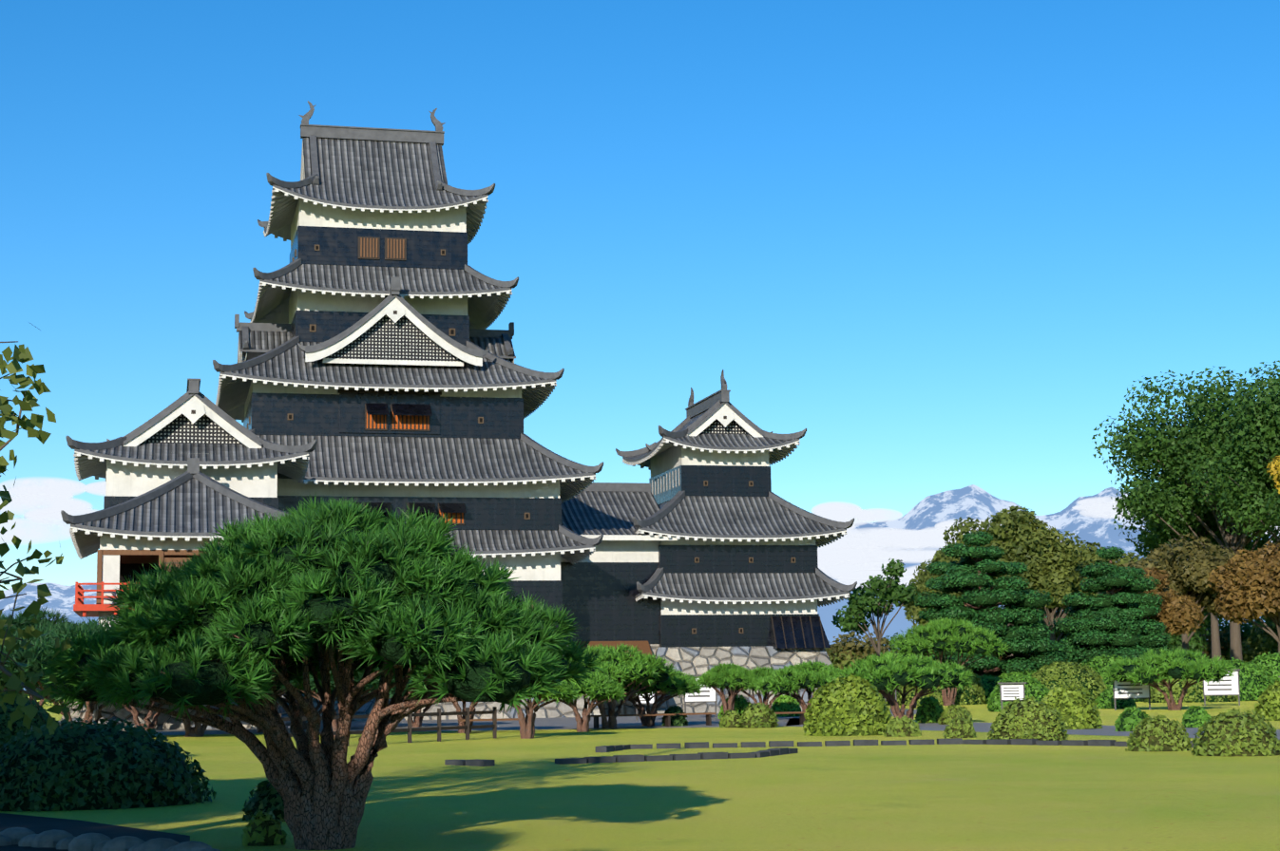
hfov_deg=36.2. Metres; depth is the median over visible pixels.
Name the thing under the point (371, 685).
garden pine
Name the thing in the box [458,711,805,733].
benches
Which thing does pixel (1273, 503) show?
tree
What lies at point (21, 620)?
garden pine
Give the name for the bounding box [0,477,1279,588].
cloud
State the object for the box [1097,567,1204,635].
tree
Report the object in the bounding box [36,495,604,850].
pine
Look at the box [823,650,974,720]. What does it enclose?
garden pine
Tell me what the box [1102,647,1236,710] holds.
garden pine
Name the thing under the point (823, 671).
garden pine
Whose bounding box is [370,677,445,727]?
garden pine
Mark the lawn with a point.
(525, 795)
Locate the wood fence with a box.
[278,706,496,746]
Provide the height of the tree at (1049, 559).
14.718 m
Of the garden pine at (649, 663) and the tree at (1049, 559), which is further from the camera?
the tree at (1049, 559)
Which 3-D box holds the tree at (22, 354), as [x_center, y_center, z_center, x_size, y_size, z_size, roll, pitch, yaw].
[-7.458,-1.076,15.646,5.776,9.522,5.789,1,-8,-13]
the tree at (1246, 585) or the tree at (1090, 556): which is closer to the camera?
the tree at (1246, 585)
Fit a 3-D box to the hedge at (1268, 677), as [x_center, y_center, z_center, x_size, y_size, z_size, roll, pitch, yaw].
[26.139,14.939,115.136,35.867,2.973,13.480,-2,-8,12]
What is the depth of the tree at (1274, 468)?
131.39 m
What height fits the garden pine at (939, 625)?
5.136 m
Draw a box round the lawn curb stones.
[0,738,1194,850]
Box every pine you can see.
[0,606,94,706]
[0,614,128,727]
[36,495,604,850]
[36,684,164,731]
[182,705,210,737]
[256,686,286,732]
[276,686,371,729]
[279,667,403,738]
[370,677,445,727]
[409,676,477,733]
[475,680,578,739]
[540,670,626,732]
[562,641,678,729]
[617,665,703,726]
[697,662,757,713]
[726,665,800,708]
[753,660,840,714]
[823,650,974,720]
[888,617,1008,706]
[895,531,1071,676]
[1048,546,1173,667]
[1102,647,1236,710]
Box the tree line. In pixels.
[2,606,1278,706]
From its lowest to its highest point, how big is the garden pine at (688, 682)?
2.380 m
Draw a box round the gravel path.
[0,708,1279,850]
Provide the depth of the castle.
93.67 m
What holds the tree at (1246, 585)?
on the lawn
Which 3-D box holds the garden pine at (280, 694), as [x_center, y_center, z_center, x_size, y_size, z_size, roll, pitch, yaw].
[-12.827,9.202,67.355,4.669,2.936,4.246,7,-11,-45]
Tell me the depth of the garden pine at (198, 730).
62.90 m
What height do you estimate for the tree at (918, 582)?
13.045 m
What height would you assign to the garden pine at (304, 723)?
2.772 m
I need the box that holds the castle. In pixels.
[59,100,857,730]
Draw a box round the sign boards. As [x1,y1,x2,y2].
[634,668,1279,721]
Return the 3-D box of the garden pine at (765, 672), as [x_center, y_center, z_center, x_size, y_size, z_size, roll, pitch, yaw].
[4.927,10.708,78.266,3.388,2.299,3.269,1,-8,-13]
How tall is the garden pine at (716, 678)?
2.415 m
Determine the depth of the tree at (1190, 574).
140.13 m
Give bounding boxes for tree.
[0,323,74,735]
[831,558,921,656]
[902,546,987,625]
[942,505,1088,656]
[1024,589,1078,641]
[1046,541,1145,618]
[1091,366,1279,661]
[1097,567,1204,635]
[1116,533,1235,657]
[1127,465,1279,660]
[1186,360,1279,541]
[1207,540,1279,654]
[1264,491,1279,528]
[1266,456,1279,495]
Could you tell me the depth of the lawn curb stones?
38.22 m
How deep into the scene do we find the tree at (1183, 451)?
163.90 m
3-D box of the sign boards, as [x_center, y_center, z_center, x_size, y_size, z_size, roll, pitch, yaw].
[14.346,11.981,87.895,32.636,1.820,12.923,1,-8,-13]
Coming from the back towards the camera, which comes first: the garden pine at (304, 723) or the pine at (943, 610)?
the pine at (943, 610)
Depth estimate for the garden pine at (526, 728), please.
55.47 m
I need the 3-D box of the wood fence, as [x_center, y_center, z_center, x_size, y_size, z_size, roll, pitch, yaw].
[-6.581,8.083,52.438,0.141,0.900,9.110,-6,-9,32]
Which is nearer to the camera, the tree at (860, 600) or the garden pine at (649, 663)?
the garden pine at (649, 663)
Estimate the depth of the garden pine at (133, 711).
72.24 m
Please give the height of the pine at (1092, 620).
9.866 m
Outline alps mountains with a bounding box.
[0,484,1271,690]
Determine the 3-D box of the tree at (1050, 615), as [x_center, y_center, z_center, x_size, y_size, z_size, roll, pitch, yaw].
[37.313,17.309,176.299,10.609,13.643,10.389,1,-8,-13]
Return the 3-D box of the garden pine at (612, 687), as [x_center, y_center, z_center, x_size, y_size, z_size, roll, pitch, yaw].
[-1.891,8.862,62.690,2.958,2.095,2.895,1,-8,-13]
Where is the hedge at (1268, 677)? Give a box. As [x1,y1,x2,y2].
[880,651,1279,706]
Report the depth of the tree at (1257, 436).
153.36 m
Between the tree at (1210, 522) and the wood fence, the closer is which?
the wood fence
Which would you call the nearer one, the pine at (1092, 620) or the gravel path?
the gravel path
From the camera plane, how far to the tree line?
187.52 m
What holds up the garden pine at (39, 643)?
on the gravel path
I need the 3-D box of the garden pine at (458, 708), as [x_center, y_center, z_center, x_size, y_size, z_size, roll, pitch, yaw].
[-5.735,8.742,63.278,3.465,2.591,3.796,1,-8,-13]
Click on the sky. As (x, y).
(942, 243)
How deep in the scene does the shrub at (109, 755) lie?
36.89 m
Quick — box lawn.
[0,696,1279,850]
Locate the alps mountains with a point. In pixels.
(964, 504)
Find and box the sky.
[0,0,1279,591]

